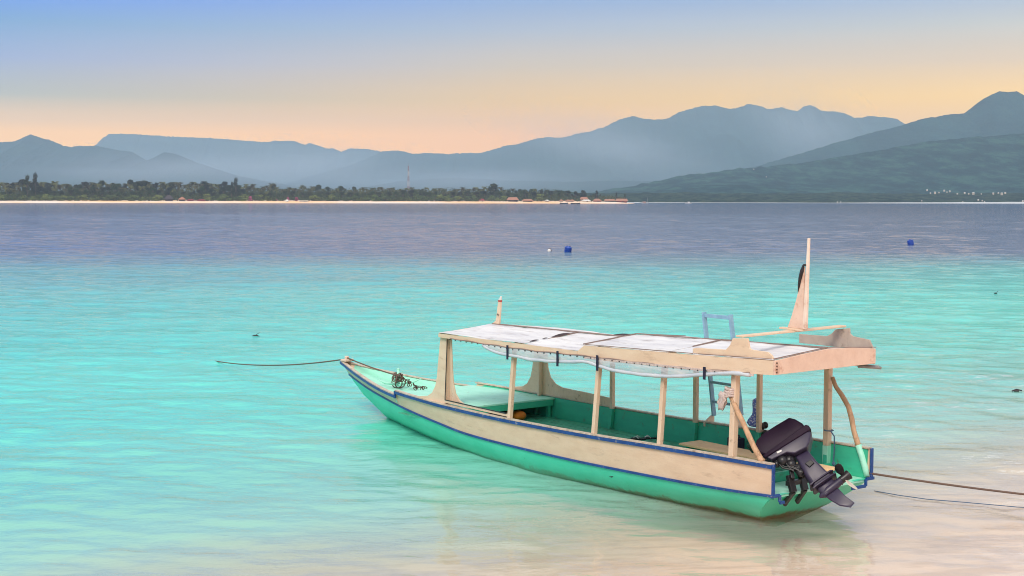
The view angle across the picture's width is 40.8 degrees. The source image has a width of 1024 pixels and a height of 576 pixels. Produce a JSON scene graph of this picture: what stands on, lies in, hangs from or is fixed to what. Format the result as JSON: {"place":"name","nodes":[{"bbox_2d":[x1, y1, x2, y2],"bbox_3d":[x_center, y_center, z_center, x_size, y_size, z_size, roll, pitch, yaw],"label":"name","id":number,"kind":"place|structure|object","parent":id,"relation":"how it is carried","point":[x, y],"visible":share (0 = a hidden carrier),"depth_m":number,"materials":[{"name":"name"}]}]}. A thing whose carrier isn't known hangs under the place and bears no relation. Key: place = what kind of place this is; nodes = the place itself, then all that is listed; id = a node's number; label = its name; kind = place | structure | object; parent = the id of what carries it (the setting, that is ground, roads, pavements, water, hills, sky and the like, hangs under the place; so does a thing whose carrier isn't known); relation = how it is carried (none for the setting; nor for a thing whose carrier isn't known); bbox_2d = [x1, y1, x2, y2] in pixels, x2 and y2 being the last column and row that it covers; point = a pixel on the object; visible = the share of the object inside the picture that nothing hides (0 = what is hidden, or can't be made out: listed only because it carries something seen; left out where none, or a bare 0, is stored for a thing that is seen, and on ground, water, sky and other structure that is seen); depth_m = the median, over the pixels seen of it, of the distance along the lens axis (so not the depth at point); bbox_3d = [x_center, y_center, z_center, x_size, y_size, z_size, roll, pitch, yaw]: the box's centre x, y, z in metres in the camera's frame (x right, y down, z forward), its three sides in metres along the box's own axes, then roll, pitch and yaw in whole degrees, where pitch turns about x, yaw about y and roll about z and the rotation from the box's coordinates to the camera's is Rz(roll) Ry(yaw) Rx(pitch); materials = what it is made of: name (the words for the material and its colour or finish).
{"place":"outdoors","nodes":[
{"label":"outdoors","id":0,"kind":"place"},
{"bbox_2d":[0,134,314,191],"bbox_3d":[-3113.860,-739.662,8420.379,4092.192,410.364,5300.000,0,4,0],"label":"mountain range","id":1,"kind":"structure","parent":0,"point":[45,160],"depth_m":7873.07,"materials":[{"name":"stone"}]},
{"bbox_2d":[96,134,379,183],"bbox_3d":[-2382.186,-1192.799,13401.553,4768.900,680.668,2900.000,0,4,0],"label":"distant mountain range","id":2,"kind":"structure","parent":0,"point":[282,162],"depth_m":13756.54,"materials":[{"name":"stone"}]},
{"bbox_2d":[0,200,634,203],"bbox_3d":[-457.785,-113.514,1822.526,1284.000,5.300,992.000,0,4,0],"label":"beach","id":3,"kind":"structure","parent":0,"point":[150,201],"depth_m":1680.73,"materials":[{"name":"beige sand"}]},
{"bbox_2d":[13,183,22,188],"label":"palm tree","id":4,"kind":"object","parent":3,"relation":"on","point":[17,185],"visible":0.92,"depth_m":1690.21,"materials":[{"name":"green plant"}]},
{"bbox_2d":[14,179,26,193],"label":"broadleaf tree","id":5,"kind":"object","parent":3,"relation":"on","point":[20,181],"visible":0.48,"depth_m":1705.09,"materials":[{"name":"green plant"}]},
{"bbox_2d":[22,175,31,194],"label":"casuarina tree","id":6,"kind":"object","parent":3,"relation":"on","point":[26,188],"visible":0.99,"depth_m":1597.79,"materials":[{"name":"green plant"}]},
{"bbox_2d":[30,172,40,194],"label":"casuarina tree","id":7,"kind":"object","parent":3,"relation":"on","point":[34,180],"visible":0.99,"depth_m":1601.32,"materials":[{"name":"green plant"}]},
{"bbox_2d":[40,194,52,200],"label":"shrub","id":8,"kind":"object","parent":3,"relation":"on","point":[44,196],"visible":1,"depth_m":1586.24,"materials":[{"name":"green plant"}]},
{"bbox_2d":[51,181,59,187],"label":"palm tree","id":9,"kind":"object","parent":3,"relation":"on","point":[55,183],"visible":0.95,"depth_m":1730.13,"materials":[{"name":"green plant"}]},
{"bbox_2d":[54,195,67,200],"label":"shrub","id":10,"kind":"object","parent":3,"relation":"on","point":[62,196],"visible":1,"depth_m":1596.42,"materials":[{"name":"green plant"}]},
{"bbox_2d":[76,195,87,200],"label":"shrub","id":11,"kind":"object","parent":3,"relation":"on","point":[84,196],"visible":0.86,"depth_m":1616.12,"materials":[{"name":"green plant"}]},
{"bbox_2d":[80,182,88,190],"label":"broadleaf tree","id":12,"kind":"object","parent":3,"relation":"on","point":[85,183],"visible":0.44,"depth_m":1743.39,"materials":[{"name":"green plant"}]},
{"bbox_2d":[98,180,104,192],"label":"broadleaf tree","id":13,"kind":"object","parent":3,"relation":"on","point":[101,183],"visible":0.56,"depth_m":1751.65,"materials":[{"name":"green plant"}]},
{"bbox_2d":[110,184,118,194],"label":"broadleaf tree","id":14,"kind":"object","parent":3,"relation":"on","point":[114,187],"visible":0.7,"depth_m":1691.88,"materials":[{"name":"green plant"}]},
{"bbox_2d":[108,194,122,200],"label":"shrub","id":15,"kind":"object","parent":3,"relation":"on","point":[114,196],"visible":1,"depth_m":1623.35,"materials":[{"name":"green plant"}]},
{"bbox_2d":[125,194,138,200],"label":"shrub","id":16,"kind":"object","parent":3,"relation":"on","point":[133,196],"visible":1,"depth_m":1629.17,"materials":[{"name":"green plant"}]},
{"bbox_2d":[133,185,139,195],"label":"broadleaf tree","id":17,"kind":"object","parent":3,"relation":"on","point":[136,187],"visible":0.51,"depth_m":1708.95,"materials":[{"name":"green plant"}]},
{"bbox_2d":[133,181,142,190],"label":"broadleaf tree","id":18,"kind":"object","parent":3,"relation":"on","point":[138,183],"visible":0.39,"depth_m":1733.82,"materials":[{"name":"green plant"}]},
{"bbox_2d":[142,180,149,193],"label":"broadleaf tree","id":19,"kind":"object","parent":3,"relation":"on","point":[144,182],"visible":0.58,"depth_m":1734.75,"materials":[{"name":"green plant"}]},
{"bbox_2d":[150,186,157,196],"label":"broadleaf tree","id":20,"kind":"object","parent":3,"relation":"on","point":[153,189],"visible":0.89,"depth_m":1692.96,"materials":[{"name":"green plant"}]},
{"bbox_2d":[149,194,162,200],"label":"shrub","id":21,"kind":"object","parent":3,"relation":"on","point":[156,196],"visible":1,"depth_m":1639.31,"materials":[{"name":"green plant"}]},
{"bbox_2d":[164,195,172,200],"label":"beach hut","id":22,"kind":"object","parent":3,"relation":"on","point":[168,197],"visible":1,"depth_m":1638.59,"materials":[{"name":"grey wood"}]},
{"bbox_2d":[173,182,183,194],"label":"palm tree","id":23,"kind":"object","parent":3,"relation":"on","point":[178,184],"visible":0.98,"depth_m":1772.95,"materials":[{"name":"green plant"}]},
{"bbox_2d":[191,183,199,199],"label":"palm tree","id":24,"kind":"object","parent":3,"relation":"on","point":[195,186],"visible":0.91,"depth_m":1778.70,"materials":[{"name":"green plant"}]},
{"bbox_2d":[200,181,209,189],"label":"broadleaf tree","id":25,"kind":"object","parent":3,"relation":"on","point":[204,182],"visible":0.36,"depth_m":1812.64,"materials":[{"name":"green plant"}]},
{"bbox_2d":[203,194,210,200],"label":"shrub","id":26,"kind":"object","parent":3,"relation":"on","point":[207,196],"visible":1,"depth_m":1662.52,"materials":[{"name":"green plant"}]},
{"bbox_2d":[218,181,227,191],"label":"broadleaf tree","id":27,"kind":"object","parent":3,"relation":"on","point":[223,184],"visible":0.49,"depth_m":1775.74,"materials":[{"name":"green plant"}]},
{"bbox_2d":[219,194,231,200],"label":"shrub","id":28,"kind":"object","parent":3,"relation":"on","point":[223,196],"visible":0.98,"depth_m":1675.56,"materials":[{"name":"green plant"}]},
{"bbox_2d":[229,182,233,195],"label":"casuarina tree","id":29,"kind":"object","parent":3,"relation":"on","point":[231,191],"visible":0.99,"depth_m":1694.31,"materials":[{"name":"green plant"}]},
{"bbox_2d":[233,178,238,195],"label":"casuarina tree","id":30,"kind":"object","parent":3,"relation":"on","point":[235,185],"visible":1,"depth_m":1697.49,"materials":[{"name":"green plant"}]},
{"bbox_2d":[239,194,248,200],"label":"shrub","id":31,"kind":"object","parent":3,"relation":"on","point":[244,198],"visible":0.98,"depth_m":1678.39,"materials":[{"name":"green plant"}]},
{"bbox_2d":[0,186,623,201],"bbox_3d":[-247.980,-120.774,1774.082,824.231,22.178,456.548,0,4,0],"label":"undergrowth","id":32,"kind":"object","parent":3,"relation":"on","point":[216,195],"visible":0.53,"depth_m":1749.52,"materials":[{"name":"green plant"}]},
{"bbox_2d":[309,195,319,200],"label":"shrub","id":33,"kind":"object","parent":3,"relation":"on","point":[313,196],"visible":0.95,"depth_m":1726.01,"materials":[{"name":"green plant"}]},
{"bbox_2d":[314,185,321,191],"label":"broadleaf tree","id":34,"kind":"object","parent":3,"relation":"on","point":[318,187],"visible":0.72,"depth_m":1816.12,"materials":[{"name":"green plant"}]},
{"bbox_2d":[371,195,380,200],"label":"shrub","id":35,"kind":"object","parent":3,"relation":"on","point":[374,198],"visible":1,"depth_m":1742.57,"materials":[{"name":"green plant"}]},
{"bbox_2d":[380,194,391,200],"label":"shrub","id":36,"kind":"object","parent":3,"relation":"on","point":[384,196],"visible":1,"depth_m":1748.06,"materials":[{"name":"green plant"}]},
{"bbox_2d":[408,189,413,198],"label":"broadleaf tree","id":37,"kind":"object","parent":3,"relation":"on","point":[411,192],"visible":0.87,"depth_m":1788.61,"materials":[{"name":"green plant"}]},
{"bbox_2d":[412,194,421,200],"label":"shrub","id":38,"kind":"object","parent":3,"relation":"on","point":[418,197],"visible":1,"depth_m":1765.79,"materials":[{"name":"green plant"}]},
{"bbox_2d":[429,194,439,200],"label":"shrub","id":39,"kind":"object","parent":3,"relation":"on","point":[434,197],"visible":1,"depth_m":1770.77,"materials":[{"name":"green plant"}]},
{"bbox_2d":[441,195,450,200],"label":"shrub","id":40,"kind":"object","parent":3,"relation":"on","point":[446,198],"visible":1,"depth_m":1773.35,"materials":[{"name":"green plant"}]},
{"bbox_2d":[453,196,463,200],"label":"shrub","id":41,"kind":"object","parent":3,"relation":"on","point":[458,198],"visible":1,"depth_m":1783.57,"materials":[{"name":"green plant"}]},
{"bbox_2d":[486,183,497,197],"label":"broadleaf tree","id":42,"kind":"object","parent":3,"relation":"on","point":[493,186],"visible":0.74,"depth_m":1866.05,"materials":[{"name":"green plant"}]},
{"bbox_2d":[507,197,518,201],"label":"beach hut","id":43,"kind":"object","parent":3,"relation":"on","point":[512,199],"visible":1,"depth_m":1799.63,"materials":[{"name":"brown wood"}]},
{"bbox_2d":[522,190,528,198],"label":"broadleaf tree","id":44,"kind":"object","parent":3,"relation":"on","point":[525,193],"visible":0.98,"depth_m":1839.69,"materials":[{"name":"green plant"}]},
{"bbox_2d":[535,194,545,200],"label":"shrub","id":45,"kind":"object","parent":3,"relation":"on","point":[540,196],"visible":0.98,"depth_m":1831.27,"materials":[{"name":"green plant"}]},
{"bbox_2d":[604,199,614,201],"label":"beach hut","id":46,"kind":"object","parent":3,"relation":"on","point":[609,200],"visible":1,"depth_m":1845.70,"materials":[{"name":"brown wood"}]},
{"bbox_2d":[615,199,627,202],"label":"beach hut","id":47,"kind":"object","parent":3,"relation":"on","point":[622,200],"visible":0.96,"depth_m":1850.96,"materials":[{"name":"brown wood"}]},
{"bbox_2d":[345,178,652,192],"bbox_3d":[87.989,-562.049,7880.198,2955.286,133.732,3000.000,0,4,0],"label":"ridge","id":48,"kind":"structure","parent":0,"point":[577,187],"depth_m":7645.71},
{"bbox_2d":[0,203,1023,575],"bbox_3d":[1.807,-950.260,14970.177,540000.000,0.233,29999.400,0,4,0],"label":"sea water","id":49,"kind":"structure","parent":0,"point":[142,429],"depth_m":41.71,"materials":[{"name":"teal liquid"}]},
{"bbox_2d":[564,246,571,251],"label":"float drum","id":50,"kind":"object","parent":49,"relation":"on","point":[568,249],"visible":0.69,"depth_m":111.82,"materials":[{"name":"blue plastic"}]},
{"bbox_2d":[340,238,881,526],"bbox_3d":[0.569,1.090,22.623,2.346,4.072,13.316,-3,5,-37],"label":"wooden boat","id":51,"kind":"object","parent":49,"relation":"on","point":[784,469],"visible":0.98,"depth_m":19.67,"materials":[{"name":"green paint"}]},
{"bbox_2d":[217,359,340,365],"bbox_3d":[-5.674,1.669,32.072,0.026,1.032,9.558,-2,4,-28],"label":"mooring rope","id":52,"kind":"object","parent":51,"relation":"attached to","point":[282,364],"visible":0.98,"depth_m":31.04,"materials":[{"name":"brown fabric"}]},
{"bbox_2d":[347,357,393,374],"bbox_3d":[-2.755,1.534,27.010,0.026,0.197,1.882,-3,5,-37],"label":"bow line","id":53,"kind":"object","parent":51,"relation":"attached to","point":[369,366],"visible":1,"depth_m":27.04,"materials":[{"name":"brown fabric"}]},
{"bbox_2d":[377,368,426,390],"bbox_3d":[-2.108,1.734,26.122,1.088,0.393,0.411,1,4,13],"label":"anchor","id":54,"kind":"object","parent":51,"relation":"in","point":[409,382],"visible":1,"depth_m":26.16,"materials":[{"name":"green metal"}]},
{"bbox_2d":[391,372,405,388],"bbox_3d":[-2.172,1.764,26.245,0.242,0.308,0.262,-3,5,-37],"label":"rope coil","id":55,"kind":"object","parent":54,"relation":"attached to","point":[396,376],"visible":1,"depth_m":26.20,"materials":[{"name":"grey fabric"}]},
{"bbox_2d":[630,435,645,439],"bbox_3d":[1.997,2.367,21.818,0.258,0.059,0.107,2,4,24],"label":"sandal","id":56,"kind":"object","parent":51,"relation":"on","point":[636,438],"visible":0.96,"depth_m":21.78,"materials":[{"name":"black plastic"}]},
{"bbox_2d":[641,435,656,438],"bbox_3d":[2.177,2.363,21.878,0.258,0.059,0.107,0,4,-4],"label":"sandal","id":57,"kind":"object","parent":51,"relation":"on","point":[647,437],"visible":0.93,"depth_m":21.86,"materials":[{"name":"black plastic"}]},
{"bbox_2d":[702,312,743,415],"bbox_3d":[3.196,1.181,20.938,0.145,1.596,0.769,-3,5,-37],"label":"ladder","id":58,"kind":"object","parent":51,"relation":"attached to","point":[711,382],"visible":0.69,"depth_m":21.09,"materials":[{"name":"metal"}]},
{"bbox_2d":[717,386,733,410],"bbox_3d":[2.810,1.445,17.972,0.178,0.334,0.268,-24,24,-81],"label":"tied rag","id":59,"kind":"object","parent":51,"relation":"attached to","point":[725,394],"visible":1,"depth_m":17.98,"materials":[{"name":"white fabric"}]},
{"bbox_2d":[747,398,755,426],"bbox_3d":[3.576,1.830,20.280,0.152,0.420,0.294,-3,5,-37],"label":"hanging cloth","id":60,"kind":"object","parent":51,"relation":"hanging from","point":[751,421],"visible":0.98,"depth_m":20.24,"materials":[{"name":"blue fabric"}]},
{"bbox_2d":[761,422,767,435],"bbox_3d":[3.683,2.094,20.134,0.118,0.281,0.208,-3,5,-37],"label":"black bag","id":61,"kind":"object","parent":51,"relation":"hanging from","point":[764,425],"visible":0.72,"depth_m":20.12,"materials":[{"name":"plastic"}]},
{"bbox_2d":[824,429,835,472],"bbox_3d":[4.398,2.241,18.993,0.134,0.572,0.239,-3,5,-37],"label":"dark cord","id":62,"kind":"object","parent":51,"relation":"attached to","point":[833,463],"visible":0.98,"depth_m":18.90,"materials":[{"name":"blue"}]},
{"bbox_2d":[869,472,1023,494],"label":"mooring rope","id":63,"kind":"object","parent":51,"relation":"attached to","point":[939,483],"visible":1,"depth_m":18.54,"materials":[{"name":"fabric"}]},
{"bbox_2d":[907,239,913,244],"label":"float drum","id":64,"kind":"object","parent":49,"relation":"on","point":[910,242],"visible":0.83,"depth_m":132.49,"materials":[{"name":"blue plastic"}]},
{"bbox_2d":[875,491,1023,507],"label":"floating line","id":65,"kind":"object","parent":49,"relation":"on","point":[950,501],"visible":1,"depth_m":19.30,"materials":[{"name":"grey fabric"}]},
{"bbox_2d":[0,0,1023,153],"label":"sky","id":66,"kind":"structure","parent":0,"point":[409,76],"materials":[{"name":"blue"}]},
{"bbox_2d":[503,410,525,419],"bbox_3d":[0.036,2.192,23.775,0.445,0.170,0.257,1,4,19],"label":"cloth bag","id":67,"kind":"object","parent":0,"point":[519,415],"visible":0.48,"depth_m":23.65,"materials":[{"name":"orange fabric"}]},
{"bbox_2d":[14,191,1023,202],"bbox_3d":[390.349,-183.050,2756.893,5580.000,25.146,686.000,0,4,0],"label":"coast plain","id":68,"kind":"structure","parent":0,"point":[833,197],"depth_m":2622.76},
{"bbox_2d":[114,433,1023,575],"bbox_3d":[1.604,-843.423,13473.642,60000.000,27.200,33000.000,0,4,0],"label":"seabed","id":69,"kind":"structure","parent":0,"point":[594,544],"depth_m":18.58,"materials":[{"name":"beige sand"}]},
{"bbox_2d":[286,104,904,190],"bbox_3d":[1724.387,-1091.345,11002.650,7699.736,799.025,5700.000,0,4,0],"label":"mountain range","id":70,"kind":"structure","parent":0,"point":[704,139],"depth_m":10533.99,"materials":[{"name":"stone"}]},
{"bbox_2d":[727,435,744,448],"bbox_3d":[3.295,2.320,20.285,0.160,0.352,0.220,-3,5,-37],"label":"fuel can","id":71,"kind":"object","parent":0,"point":[741,442],"visible":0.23,"depth_m":20.21,"materials":[{"name":"black plastic"}]},
{"bbox_2d":[593,133,1023,193],"bbox_3d":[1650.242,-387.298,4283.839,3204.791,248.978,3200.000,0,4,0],"label":"foothills","id":72,"kind":"structure","parent":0,"point":[987,164],"depth_m":3948.28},
{"bbox_2d":[627,202,1023,203],"bbox_3d":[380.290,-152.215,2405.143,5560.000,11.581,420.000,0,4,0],"label":"beach shoreline","id":73,"kind":"structure","parent":0,"point":[890,202],"depth_m":2412.29,"materials":[{"name":"beige sand"}]},
{"bbox_2d":[751,91,1023,167],"bbox_3d":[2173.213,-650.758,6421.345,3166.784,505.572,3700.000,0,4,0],"label":"mountain peak","id":74,"kind":"structure","parent":0,"point":[998,113],"depth_m":6084.10,"materials":[{"name":"stone"}]}
]}

